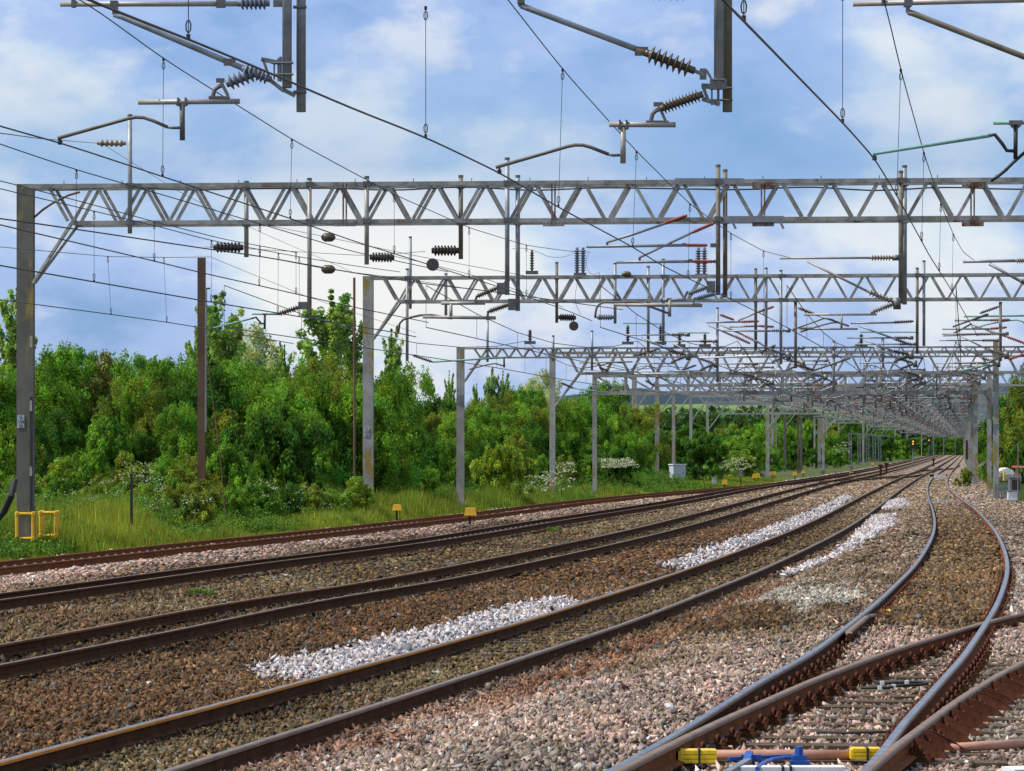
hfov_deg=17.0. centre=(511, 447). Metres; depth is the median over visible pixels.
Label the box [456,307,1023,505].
gantry
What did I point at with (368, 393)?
gantry
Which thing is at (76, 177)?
catenary wire
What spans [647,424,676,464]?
tree
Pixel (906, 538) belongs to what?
ballast stones
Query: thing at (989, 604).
bearer
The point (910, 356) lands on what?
cantilever
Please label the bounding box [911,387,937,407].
cantilever
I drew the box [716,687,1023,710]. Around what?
bearer
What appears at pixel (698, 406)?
field slope
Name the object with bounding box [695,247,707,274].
post insulator
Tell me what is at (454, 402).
tree
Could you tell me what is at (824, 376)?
cantilever
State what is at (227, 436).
shrub
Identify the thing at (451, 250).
tension insulator
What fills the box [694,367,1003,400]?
gantry
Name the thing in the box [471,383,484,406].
poplar tree
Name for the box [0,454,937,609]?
running rail
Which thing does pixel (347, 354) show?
poplar tree
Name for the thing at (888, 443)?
shrub
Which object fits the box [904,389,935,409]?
cantilever
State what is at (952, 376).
contact wire
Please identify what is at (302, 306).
cantilever
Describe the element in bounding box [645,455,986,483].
ground
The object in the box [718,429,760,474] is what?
tree
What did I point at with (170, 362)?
tree
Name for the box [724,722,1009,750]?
bearer
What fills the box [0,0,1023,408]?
sky
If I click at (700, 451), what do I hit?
shrub
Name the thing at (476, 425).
tree
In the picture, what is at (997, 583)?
bearer
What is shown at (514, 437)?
shrub
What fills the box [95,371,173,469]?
tree
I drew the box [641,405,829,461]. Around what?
wood
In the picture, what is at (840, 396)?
feeder wire
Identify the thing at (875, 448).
mast pole
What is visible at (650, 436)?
shrub
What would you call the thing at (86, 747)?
running rail
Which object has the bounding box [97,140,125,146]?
tension insulator
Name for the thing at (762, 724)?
bearer
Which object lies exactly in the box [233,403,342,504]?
shrub
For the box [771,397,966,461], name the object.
gantry
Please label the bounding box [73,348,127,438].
tree
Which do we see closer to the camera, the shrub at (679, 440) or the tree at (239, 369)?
the tree at (239, 369)
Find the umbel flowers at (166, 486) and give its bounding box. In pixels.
[0,461,345,512]
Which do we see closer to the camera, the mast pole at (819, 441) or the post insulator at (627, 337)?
the post insulator at (627, 337)
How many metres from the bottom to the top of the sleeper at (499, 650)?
0.150 m
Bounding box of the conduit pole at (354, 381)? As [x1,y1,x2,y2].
[353,278,355,480]
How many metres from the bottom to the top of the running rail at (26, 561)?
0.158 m
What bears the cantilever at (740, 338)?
attached to the gantry at (461, 379)
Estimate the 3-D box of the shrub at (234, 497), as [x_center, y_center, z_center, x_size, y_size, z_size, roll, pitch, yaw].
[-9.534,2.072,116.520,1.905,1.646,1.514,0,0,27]
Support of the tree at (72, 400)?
on the ground at (810, 471)
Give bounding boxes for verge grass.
[0,474,788,560]
[978,465,1023,503]
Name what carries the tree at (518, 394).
on the ground at (810, 471)
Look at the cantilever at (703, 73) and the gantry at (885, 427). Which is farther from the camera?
the gantry at (885, 427)
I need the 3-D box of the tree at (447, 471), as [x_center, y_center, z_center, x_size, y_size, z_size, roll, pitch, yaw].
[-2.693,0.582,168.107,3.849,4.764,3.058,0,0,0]
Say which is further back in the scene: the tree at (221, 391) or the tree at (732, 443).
the tree at (732, 443)
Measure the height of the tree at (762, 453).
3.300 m
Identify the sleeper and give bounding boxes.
[447,656,521,658]
[448,653,530,655]
[460,649,539,652]
[480,644,557,646]
[490,641,563,643]
[500,638,565,640]
[535,628,655,630]
[541,631,596,633]
[580,615,673,616]
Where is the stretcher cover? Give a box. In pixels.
[929,474,946,476]
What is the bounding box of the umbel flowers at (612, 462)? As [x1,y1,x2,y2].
[524,457,639,493]
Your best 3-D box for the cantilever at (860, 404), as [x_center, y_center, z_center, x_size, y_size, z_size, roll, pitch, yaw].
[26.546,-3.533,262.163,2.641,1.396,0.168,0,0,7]
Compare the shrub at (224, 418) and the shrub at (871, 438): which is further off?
the shrub at (871, 438)
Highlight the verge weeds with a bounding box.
[0,469,719,560]
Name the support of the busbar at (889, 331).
on the post insulator at (860, 335)
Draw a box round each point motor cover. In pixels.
[678,747,716,763]
[849,746,879,759]
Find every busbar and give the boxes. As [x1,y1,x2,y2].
[623,323,661,324]
[678,332,708,333]
[860,331,915,332]
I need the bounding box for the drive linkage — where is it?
[723,746,809,770]
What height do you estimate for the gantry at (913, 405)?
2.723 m
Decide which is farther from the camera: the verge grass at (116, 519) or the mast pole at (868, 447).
the mast pole at (868, 447)
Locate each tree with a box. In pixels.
[0,287,37,397]
[0,364,16,442]
[0,371,16,447]
[2,341,103,453]
[8,365,91,460]
[35,339,126,458]
[35,402,91,485]
[37,362,122,434]
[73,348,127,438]
[93,348,172,436]
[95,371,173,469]
[111,367,179,452]
[138,353,209,422]
[144,400,218,477]
[147,371,193,433]
[163,357,247,476]
[165,363,196,406]
[184,325,196,367]
[186,290,247,371]
[207,358,271,434]
[209,356,270,425]
[230,322,278,371]
[232,363,303,422]
[244,367,357,485]
[255,344,296,379]
[263,396,337,489]
[274,368,340,414]
[278,342,291,381]
[283,350,360,451]
[291,366,351,423]
[295,288,362,387]
[317,376,398,485]
[327,368,434,496]
[338,315,362,382]
[357,363,412,480]
[361,371,433,480]
[379,324,408,397]
[380,361,447,452]
[407,392,455,440]
[417,408,454,445]
[425,411,490,490]
[437,395,466,422]
[444,370,455,409]
[446,411,489,453]
[446,429,492,480]
[465,398,489,424]
[465,404,501,443]
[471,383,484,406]
[475,390,517,441]
[483,368,500,407]
[485,401,540,459]
[495,370,510,405]
[505,384,546,448]
[508,400,548,458]
[518,368,562,408]
[518,418,570,472]
[541,399,580,463]
[545,399,591,445]
[558,382,611,444]
[570,400,614,453]
[583,405,636,459]
[586,377,639,470]
[609,425,656,479]
[614,400,671,476]
[628,403,650,469]
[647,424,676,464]
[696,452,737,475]
[713,422,741,453]
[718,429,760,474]
[749,414,796,430]
[752,444,785,471]
[762,434,790,470]
[794,419,812,466]
[805,446,830,467]
[817,432,847,464]
[825,446,854,467]
[835,420,882,456]
[856,432,885,461]
[883,440,908,460]
[930,436,954,454]
[952,437,962,454]
[965,432,985,464]
[978,445,992,478]
[992,418,1023,467]
[1000,365,1023,446]
[1002,452,1012,467]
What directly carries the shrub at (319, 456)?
on the ground at (810, 471)
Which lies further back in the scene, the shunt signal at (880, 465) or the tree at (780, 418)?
the tree at (780, 418)
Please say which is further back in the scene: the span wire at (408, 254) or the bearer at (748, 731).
the span wire at (408, 254)
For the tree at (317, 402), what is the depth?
145.42 m
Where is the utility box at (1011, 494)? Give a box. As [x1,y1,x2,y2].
[1006,490,1016,501]
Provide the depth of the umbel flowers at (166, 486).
109.31 m
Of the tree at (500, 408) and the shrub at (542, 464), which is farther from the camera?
the tree at (500, 408)
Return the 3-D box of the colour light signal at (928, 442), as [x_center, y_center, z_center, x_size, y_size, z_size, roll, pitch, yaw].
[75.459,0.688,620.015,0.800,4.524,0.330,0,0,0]
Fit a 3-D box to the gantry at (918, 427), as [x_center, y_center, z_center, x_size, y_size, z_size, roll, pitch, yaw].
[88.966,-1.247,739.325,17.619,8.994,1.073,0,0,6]
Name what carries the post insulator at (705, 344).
on the gantry at (461, 379)
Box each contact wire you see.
[0,125,591,320]
[0,218,622,309]
[0,224,428,322]
[0,265,415,336]
[0,299,293,343]
[87,0,792,330]
[224,327,680,394]
[426,327,917,433]
[600,327,934,435]
[722,0,977,335]
[791,329,950,435]
[936,327,960,435]
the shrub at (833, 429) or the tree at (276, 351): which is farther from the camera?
the shrub at (833, 429)
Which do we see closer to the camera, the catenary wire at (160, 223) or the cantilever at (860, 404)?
the catenary wire at (160, 223)
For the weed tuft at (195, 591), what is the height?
0.162 m
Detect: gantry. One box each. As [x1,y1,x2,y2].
[17,114,1023,543]
[282,0,731,111]
[363,236,1023,492]
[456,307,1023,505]
[549,341,1023,496]
[592,374,991,493]
[632,365,1023,483]
[655,378,1022,480]
[672,379,969,463]
[689,390,1008,470]
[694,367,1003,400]
[706,404,967,469]
[721,381,992,405]
[766,394,986,477]
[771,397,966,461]
[786,405,966,467]
[798,390,986,415]
[813,414,965,466]
[816,404,1005,418]
[822,410,986,469]
[825,411,965,463]
[838,420,962,434]
[847,409,984,423]
[862,420,981,463]
[866,424,964,460]
[883,425,962,432]
[894,428,978,452]
[921,433,963,456]
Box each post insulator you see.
[524,330,535,343]
[527,250,537,273]
[574,247,585,274]
[622,325,633,344]
[655,325,661,344]
[673,336,685,346]
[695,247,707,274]
[699,334,710,346]
[855,334,867,346]
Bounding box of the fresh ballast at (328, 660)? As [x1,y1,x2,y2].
[242,595,583,688]
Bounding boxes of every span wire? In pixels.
[0,133,90,142]
[103,144,351,271]
[214,258,415,332]
[243,248,425,255]
[251,254,479,290]
[269,225,524,275]
[380,253,561,306]
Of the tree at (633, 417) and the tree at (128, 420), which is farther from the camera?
the tree at (633, 417)
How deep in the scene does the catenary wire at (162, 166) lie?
53.31 m
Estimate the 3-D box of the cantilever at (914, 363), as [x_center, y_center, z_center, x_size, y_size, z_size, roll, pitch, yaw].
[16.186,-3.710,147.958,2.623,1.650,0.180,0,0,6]
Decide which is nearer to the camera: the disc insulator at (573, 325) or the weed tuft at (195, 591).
the weed tuft at (195, 591)
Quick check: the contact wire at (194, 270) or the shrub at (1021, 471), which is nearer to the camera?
the contact wire at (194, 270)
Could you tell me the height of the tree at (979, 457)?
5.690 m
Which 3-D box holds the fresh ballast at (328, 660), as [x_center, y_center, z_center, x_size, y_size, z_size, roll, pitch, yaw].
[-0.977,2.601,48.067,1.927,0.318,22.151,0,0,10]
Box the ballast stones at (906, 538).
[0,472,1023,584]
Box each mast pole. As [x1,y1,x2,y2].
[771,411,794,467]
[784,410,805,470]
[797,414,820,472]
[800,416,822,471]
[818,414,833,467]
[821,416,838,464]
[849,433,867,466]
[858,434,875,465]
[866,435,882,464]
[873,435,887,463]
[878,436,892,461]
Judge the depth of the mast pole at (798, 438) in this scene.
367.50 m
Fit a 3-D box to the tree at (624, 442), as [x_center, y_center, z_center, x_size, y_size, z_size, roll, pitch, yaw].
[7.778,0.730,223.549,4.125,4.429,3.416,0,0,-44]
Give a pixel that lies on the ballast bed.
(945, 465)
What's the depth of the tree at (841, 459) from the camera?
449.52 m
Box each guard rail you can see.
[15,511,37,544]
[38,510,59,541]
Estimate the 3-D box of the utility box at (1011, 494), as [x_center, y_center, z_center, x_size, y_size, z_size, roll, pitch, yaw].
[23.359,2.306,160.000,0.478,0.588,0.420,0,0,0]
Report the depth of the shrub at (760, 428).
439.88 m
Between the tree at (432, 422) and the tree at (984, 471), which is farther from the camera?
the tree at (984, 471)
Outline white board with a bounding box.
[934,475,945,477]
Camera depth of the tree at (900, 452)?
720.02 m
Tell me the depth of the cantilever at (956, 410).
302.99 m
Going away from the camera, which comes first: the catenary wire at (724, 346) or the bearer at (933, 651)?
the bearer at (933, 651)
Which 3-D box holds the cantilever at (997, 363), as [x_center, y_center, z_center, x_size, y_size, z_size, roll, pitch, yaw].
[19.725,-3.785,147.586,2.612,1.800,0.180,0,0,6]
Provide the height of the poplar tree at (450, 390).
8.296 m
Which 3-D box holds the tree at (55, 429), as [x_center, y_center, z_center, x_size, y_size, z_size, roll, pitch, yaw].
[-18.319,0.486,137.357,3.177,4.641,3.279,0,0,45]
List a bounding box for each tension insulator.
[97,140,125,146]
[213,242,243,252]
[370,252,394,261]
[431,245,458,255]
[558,314,575,320]
[597,314,613,319]
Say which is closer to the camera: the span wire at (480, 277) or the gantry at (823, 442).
the span wire at (480, 277)
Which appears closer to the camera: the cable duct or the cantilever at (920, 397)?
the cable duct
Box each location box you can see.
[392,504,401,519]
[464,508,476,523]
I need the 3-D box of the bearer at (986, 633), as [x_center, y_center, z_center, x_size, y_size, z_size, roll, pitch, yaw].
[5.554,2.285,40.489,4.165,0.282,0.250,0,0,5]
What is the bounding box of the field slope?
[424,404,984,434]
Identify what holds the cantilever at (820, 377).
attached to the gantry at (988, 392)
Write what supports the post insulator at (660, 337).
on the gantry at (461, 379)
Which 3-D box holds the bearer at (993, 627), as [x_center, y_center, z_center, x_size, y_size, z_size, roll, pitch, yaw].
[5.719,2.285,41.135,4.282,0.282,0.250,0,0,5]
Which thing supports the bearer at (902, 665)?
on the ballast bed
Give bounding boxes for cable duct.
[0,478,17,519]
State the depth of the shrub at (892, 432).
857.80 m
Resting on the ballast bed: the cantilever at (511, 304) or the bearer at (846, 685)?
the bearer at (846, 685)
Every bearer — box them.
[671,738,1007,770]
[685,702,1021,729]
[697,698,1023,723]
[698,691,1019,715]
[706,729,991,757]
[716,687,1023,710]
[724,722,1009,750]
[730,709,1023,735]
[739,716,1023,742]
[759,667,982,684]
[767,681,1023,704]
[775,677,1023,699]
[783,672,1023,694]
[792,669,1023,689]
[807,663,990,680]
[814,659,998,675]
[820,655,1005,671]
[825,651,1013,667]
[830,647,1021,662]
[835,644,1021,659]
[840,641,992,652]
[844,625,998,632]
[844,637,993,646]
[848,622,1008,628]
[851,635,993,641]
[854,631,995,638]
[857,628,996,635]
[866,605,1007,611]
[867,620,1018,626]
[871,601,1010,606]
[876,599,1012,604]
[878,595,1011,600]
[878,610,1005,616]
[879,597,1010,603]
[886,588,1014,592]
[893,581,1014,586]
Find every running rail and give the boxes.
[0,454,934,598]
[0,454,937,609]
[0,454,946,679]
[0,455,939,656]
[0,455,952,770]
[0,474,831,566]
[0,474,848,575]
[162,454,958,770]
[606,455,960,770]
[614,612,1023,770]
[819,468,927,481]
[839,467,940,481]
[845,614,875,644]
[861,456,1010,770]
[865,660,1023,770]
[918,465,959,471]
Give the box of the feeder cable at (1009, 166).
[990,151,1023,181]
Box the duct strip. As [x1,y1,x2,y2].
[932,500,982,501]
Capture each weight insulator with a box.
[321,233,335,241]
[321,265,335,273]
[622,271,630,276]
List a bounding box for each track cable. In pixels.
[816,730,889,733]
[861,680,928,689]
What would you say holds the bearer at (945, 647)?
on the ballast bed
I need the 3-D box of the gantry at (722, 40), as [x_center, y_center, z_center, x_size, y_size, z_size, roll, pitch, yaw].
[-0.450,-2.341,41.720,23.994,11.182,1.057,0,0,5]
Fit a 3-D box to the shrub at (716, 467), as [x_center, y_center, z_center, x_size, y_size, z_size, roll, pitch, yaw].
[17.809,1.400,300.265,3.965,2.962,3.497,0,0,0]
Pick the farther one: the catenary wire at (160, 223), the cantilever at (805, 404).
the cantilever at (805, 404)
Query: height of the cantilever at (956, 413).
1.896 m
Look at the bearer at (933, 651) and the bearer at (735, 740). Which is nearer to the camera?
the bearer at (735, 740)
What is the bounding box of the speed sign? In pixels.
[738,470,743,484]
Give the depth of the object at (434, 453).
168.59 m
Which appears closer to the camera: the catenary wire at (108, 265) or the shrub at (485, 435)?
the catenary wire at (108, 265)
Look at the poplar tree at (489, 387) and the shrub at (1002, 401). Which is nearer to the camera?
the poplar tree at (489, 387)
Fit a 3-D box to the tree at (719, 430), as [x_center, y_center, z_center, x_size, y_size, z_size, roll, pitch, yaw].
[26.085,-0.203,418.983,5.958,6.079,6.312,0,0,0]
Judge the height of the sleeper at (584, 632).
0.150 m
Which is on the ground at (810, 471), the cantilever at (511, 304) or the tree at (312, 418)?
the tree at (312, 418)
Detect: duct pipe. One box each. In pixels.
[716,749,854,759]
[949,739,1023,752]
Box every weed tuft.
[186,588,214,594]
[547,526,561,530]
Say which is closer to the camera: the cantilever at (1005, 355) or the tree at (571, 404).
the cantilever at (1005, 355)
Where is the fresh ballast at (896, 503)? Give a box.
[881,497,909,509]
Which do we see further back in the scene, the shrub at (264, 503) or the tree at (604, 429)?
the tree at (604, 429)
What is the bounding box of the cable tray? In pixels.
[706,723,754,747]
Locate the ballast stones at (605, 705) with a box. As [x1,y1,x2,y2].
[0,560,1023,770]
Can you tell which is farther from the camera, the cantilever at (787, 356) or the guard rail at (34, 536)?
the cantilever at (787, 356)
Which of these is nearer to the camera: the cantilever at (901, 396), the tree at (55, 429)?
the tree at (55, 429)
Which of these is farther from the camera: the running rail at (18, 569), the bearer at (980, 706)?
the running rail at (18, 569)
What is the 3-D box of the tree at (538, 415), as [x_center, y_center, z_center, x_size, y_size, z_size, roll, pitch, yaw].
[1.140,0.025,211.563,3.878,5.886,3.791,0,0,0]
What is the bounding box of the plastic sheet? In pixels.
[999,467,1013,472]
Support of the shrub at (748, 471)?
on the ground at (810, 471)
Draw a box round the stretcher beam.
[739,765,845,770]
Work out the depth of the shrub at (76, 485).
118.40 m
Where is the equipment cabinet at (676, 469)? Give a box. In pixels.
[668,464,686,479]
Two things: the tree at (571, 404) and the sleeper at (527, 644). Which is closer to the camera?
the sleeper at (527, 644)
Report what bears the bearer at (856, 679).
on the ballast bed
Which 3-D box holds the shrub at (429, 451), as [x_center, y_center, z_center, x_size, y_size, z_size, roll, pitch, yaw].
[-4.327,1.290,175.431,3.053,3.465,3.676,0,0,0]
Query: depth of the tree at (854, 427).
756.86 m
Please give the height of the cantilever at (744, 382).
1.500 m
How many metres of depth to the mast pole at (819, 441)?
448.50 m
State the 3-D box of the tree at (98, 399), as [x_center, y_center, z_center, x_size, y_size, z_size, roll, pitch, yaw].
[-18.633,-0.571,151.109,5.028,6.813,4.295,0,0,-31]
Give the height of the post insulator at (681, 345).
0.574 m
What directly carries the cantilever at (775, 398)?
attached to the gantry at (874, 400)
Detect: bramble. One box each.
[0,479,7,494]
[43,475,76,501]
[98,481,129,496]
[241,488,261,510]
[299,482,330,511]
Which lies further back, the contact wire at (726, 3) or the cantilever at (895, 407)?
the cantilever at (895, 407)
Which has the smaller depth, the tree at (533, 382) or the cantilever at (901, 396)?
the cantilever at (901, 396)
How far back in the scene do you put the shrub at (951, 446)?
1178.76 m
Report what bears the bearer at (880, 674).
on the ballast bed
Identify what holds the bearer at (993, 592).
on the ballast bed
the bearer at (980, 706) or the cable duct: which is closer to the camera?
the bearer at (980, 706)
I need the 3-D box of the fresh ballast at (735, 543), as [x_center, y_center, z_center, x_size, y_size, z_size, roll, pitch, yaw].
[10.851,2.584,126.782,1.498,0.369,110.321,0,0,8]
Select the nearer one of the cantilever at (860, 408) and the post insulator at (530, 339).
the post insulator at (530, 339)
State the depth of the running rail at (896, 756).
25.18 m
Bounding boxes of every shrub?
[0,421,16,478]
[0,455,14,486]
[0,475,42,497]
[2,426,48,480]
[12,452,43,478]
[35,473,63,503]
[42,456,84,487]
[61,447,111,487]
[64,409,134,480]
[70,479,82,491]
[78,476,111,499]
[86,450,151,492]
[124,428,179,470]
[133,483,156,507]
[144,471,181,496]
[150,462,167,479]
[152,479,215,527]
[164,452,225,501]
[165,408,246,483]
[194,443,263,489]
[195,487,227,515]
[210,421,261,480]
[217,485,249,520]
[229,450,273,484]
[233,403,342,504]
[241,479,291,518]
[273,470,303,485]
[279,482,304,516]
[305,444,338,488]
[320,414,361,485]
[321,489,351,512]
[343,476,385,514]
[401,453,425,484]
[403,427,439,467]
[403,466,451,500]
[415,441,452,480]
[448,450,471,481]
[469,443,534,498]
[471,428,512,462]
[471,450,506,486]
[503,432,534,477]
[509,446,540,486]
[534,453,564,486]
[547,432,591,479]
[556,454,582,487]
[573,444,614,480]
[575,454,608,486]
[600,445,641,487]
[644,429,670,475]
[663,423,718,469]
[681,431,728,480]
[720,423,770,470]
[723,449,765,477]
[754,420,779,453]
[774,420,799,467]
[781,441,810,469]
[804,428,825,465]
[816,418,846,460]
[831,429,859,463]
[848,431,877,461]
[869,425,901,457]
[872,431,898,461]
[897,437,914,458]
[910,437,935,455]
[938,436,962,454]
[978,432,992,475]
[980,395,1023,479]
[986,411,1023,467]
[1006,441,1023,484]
[1009,459,1023,480]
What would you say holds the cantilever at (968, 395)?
attached to the gantry at (975, 432)
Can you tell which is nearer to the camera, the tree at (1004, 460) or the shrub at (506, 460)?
the shrub at (506, 460)
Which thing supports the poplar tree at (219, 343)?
on the ground at (810, 471)
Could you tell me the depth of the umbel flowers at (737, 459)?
298.44 m
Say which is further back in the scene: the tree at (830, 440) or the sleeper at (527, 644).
the tree at (830, 440)
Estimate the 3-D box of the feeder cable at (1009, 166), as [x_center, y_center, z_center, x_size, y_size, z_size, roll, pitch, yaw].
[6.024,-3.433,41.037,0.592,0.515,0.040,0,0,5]
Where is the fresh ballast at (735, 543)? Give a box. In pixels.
[656,494,853,569]
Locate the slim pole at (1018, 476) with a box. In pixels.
[1017,443,1018,502]
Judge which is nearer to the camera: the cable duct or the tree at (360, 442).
the cable duct
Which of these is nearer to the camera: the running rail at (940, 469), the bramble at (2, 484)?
the bramble at (2, 484)
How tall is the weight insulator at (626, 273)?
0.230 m
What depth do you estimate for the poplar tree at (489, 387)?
244.82 m
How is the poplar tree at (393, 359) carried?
on the ground at (810, 471)
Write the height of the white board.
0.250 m
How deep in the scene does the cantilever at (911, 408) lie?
287.60 m
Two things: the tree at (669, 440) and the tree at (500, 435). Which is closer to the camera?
the tree at (500, 435)
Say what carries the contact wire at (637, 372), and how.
hanging from the catenary wire at (637, 355)
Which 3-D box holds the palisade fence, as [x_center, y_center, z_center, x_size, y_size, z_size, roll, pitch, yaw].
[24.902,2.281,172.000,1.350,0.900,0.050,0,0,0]
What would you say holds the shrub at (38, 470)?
on the ground at (810, 471)
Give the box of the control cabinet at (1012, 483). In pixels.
[1007,477,1021,500]
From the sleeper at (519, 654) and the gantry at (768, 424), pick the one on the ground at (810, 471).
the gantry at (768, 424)
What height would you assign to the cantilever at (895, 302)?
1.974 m
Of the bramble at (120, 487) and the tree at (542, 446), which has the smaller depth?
the bramble at (120, 487)
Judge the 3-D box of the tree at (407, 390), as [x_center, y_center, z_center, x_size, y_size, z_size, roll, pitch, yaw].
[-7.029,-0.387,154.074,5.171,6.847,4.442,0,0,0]
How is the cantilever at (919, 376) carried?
attached to the gantry at (995, 372)
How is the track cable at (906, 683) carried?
on the bearer at (846, 685)
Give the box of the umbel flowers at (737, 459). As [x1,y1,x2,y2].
[719,441,851,470]
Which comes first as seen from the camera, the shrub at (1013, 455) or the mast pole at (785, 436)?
the shrub at (1013, 455)
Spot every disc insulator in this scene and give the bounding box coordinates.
[426,258,438,270]
[569,321,577,330]
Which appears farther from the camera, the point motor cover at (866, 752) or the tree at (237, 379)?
the tree at (237, 379)
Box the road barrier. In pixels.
[1011,465,1023,476]
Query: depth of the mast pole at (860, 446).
508.31 m
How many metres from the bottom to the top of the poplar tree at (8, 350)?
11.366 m
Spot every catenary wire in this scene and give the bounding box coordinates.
[0,144,447,271]
[0,180,297,293]
[0,188,399,315]
[3,247,184,321]
[79,0,582,295]
[185,0,788,314]
[224,285,660,371]
[426,285,915,430]
[600,285,932,432]
[740,0,973,290]
[787,286,945,430]
[936,286,960,432]
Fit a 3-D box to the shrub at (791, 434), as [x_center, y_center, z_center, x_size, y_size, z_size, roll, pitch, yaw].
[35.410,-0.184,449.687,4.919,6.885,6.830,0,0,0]
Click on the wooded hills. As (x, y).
(663, 399)
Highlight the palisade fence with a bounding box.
[994,484,1021,498]
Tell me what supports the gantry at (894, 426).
on the ground at (810, 471)
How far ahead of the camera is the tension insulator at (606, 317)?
135.92 m
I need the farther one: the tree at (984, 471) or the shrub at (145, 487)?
the tree at (984, 471)
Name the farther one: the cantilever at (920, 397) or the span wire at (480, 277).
the cantilever at (920, 397)
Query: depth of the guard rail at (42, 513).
91.26 m
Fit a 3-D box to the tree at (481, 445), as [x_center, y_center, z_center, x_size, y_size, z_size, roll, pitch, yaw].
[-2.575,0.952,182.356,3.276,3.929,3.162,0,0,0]
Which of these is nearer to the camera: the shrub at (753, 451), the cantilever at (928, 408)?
the cantilever at (928, 408)
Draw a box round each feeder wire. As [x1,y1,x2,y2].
[607,363,886,422]
[713,343,881,407]
[777,370,921,425]
[948,369,975,427]
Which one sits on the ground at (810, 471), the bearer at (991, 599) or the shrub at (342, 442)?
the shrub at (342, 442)
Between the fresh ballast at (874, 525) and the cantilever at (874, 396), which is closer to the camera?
the fresh ballast at (874, 525)
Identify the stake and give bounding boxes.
[130,474,132,524]
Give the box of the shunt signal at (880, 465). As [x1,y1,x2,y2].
[878,464,882,475]
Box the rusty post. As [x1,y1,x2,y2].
[197,258,225,519]
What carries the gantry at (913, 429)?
on the ground at (810, 471)
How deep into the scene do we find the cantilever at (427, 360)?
149.76 m
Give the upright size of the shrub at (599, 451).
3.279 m
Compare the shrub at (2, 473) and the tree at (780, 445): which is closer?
the shrub at (2, 473)
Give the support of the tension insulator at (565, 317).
attached to the gantry at (368, 393)
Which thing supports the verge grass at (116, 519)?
on the ground at (810, 471)
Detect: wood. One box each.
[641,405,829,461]
[817,415,984,454]
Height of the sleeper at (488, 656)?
0.150 m
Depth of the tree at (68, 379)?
150.64 m
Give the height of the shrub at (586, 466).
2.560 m
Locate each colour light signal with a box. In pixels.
[910,439,915,464]
[927,439,930,461]
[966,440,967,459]
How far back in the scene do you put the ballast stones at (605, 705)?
37.79 m
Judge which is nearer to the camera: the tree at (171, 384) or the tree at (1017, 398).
the tree at (171, 384)
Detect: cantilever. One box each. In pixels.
[57,0,306,144]
[213,302,306,328]
[397,283,515,332]
[412,354,507,369]
[495,0,732,173]
[561,349,696,393]
[586,214,716,317]
[624,333,689,373]
[657,339,717,380]
[699,306,775,358]
[707,363,757,390]
[724,329,790,373]
[727,366,773,395]
[744,346,804,380]
[744,377,780,404]
[774,387,801,408]
[776,359,827,390]
[780,254,900,331]
[785,380,820,406]
[791,363,836,394]
[791,384,825,403]
[798,307,913,370]
[804,402,828,413]
[808,384,843,403]
[809,395,838,409]
[826,386,863,405]
[827,390,855,408]
[835,397,859,412]
[837,397,862,414]
[842,386,878,405]
[846,395,874,409]
[847,336,913,373]
[848,397,872,412]
[853,0,1023,159]
[857,342,916,380]
[860,395,889,409]
[865,379,901,403]
[867,403,892,414]
[873,357,922,390]
[878,368,925,394]
[882,380,913,403]
[887,395,911,412]
[890,387,922,408]
[900,388,932,405]
[900,394,924,412]
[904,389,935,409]
[906,377,937,403]
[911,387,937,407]
[915,386,947,405]
[917,402,941,412]
[920,389,949,409]
[927,397,952,414]
[933,365,980,394]
[934,363,985,390]
[934,380,970,405]
[938,386,968,409]
[939,338,1000,379]
[942,306,1023,371]
[942,332,1008,373]
[942,394,967,414]
[945,399,967,417]
[963,258,1023,285]
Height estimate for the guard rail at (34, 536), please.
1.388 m
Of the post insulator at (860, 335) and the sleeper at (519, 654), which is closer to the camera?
the sleeper at (519, 654)
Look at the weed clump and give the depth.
224.88 m
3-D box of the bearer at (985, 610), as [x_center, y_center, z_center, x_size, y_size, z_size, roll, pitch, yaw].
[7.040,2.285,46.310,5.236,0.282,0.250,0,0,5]
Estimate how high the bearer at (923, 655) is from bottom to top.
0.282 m
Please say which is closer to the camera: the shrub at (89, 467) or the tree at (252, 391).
the shrub at (89, 467)
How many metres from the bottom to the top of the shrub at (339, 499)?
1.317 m
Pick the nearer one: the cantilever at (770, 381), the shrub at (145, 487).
the shrub at (145, 487)
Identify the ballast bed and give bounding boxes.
[29,455,983,766]
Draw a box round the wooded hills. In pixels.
[556,386,1023,420]
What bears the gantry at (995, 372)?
on the ground at (810, 471)
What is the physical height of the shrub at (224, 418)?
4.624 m
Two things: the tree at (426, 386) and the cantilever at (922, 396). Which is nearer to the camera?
the tree at (426, 386)
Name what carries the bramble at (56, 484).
on the ground at (810, 471)
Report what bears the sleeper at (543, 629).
on the ballast bed
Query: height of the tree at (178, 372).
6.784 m
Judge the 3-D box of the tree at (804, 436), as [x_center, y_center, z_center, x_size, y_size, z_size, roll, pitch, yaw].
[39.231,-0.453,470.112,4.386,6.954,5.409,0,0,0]
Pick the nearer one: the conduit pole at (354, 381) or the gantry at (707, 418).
the conduit pole at (354, 381)
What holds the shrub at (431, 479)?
on the ground at (810, 471)
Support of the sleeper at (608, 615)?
on the ballast bed
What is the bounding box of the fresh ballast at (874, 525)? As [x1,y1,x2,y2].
[777,513,899,575]
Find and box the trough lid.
[1001,766,1023,770]

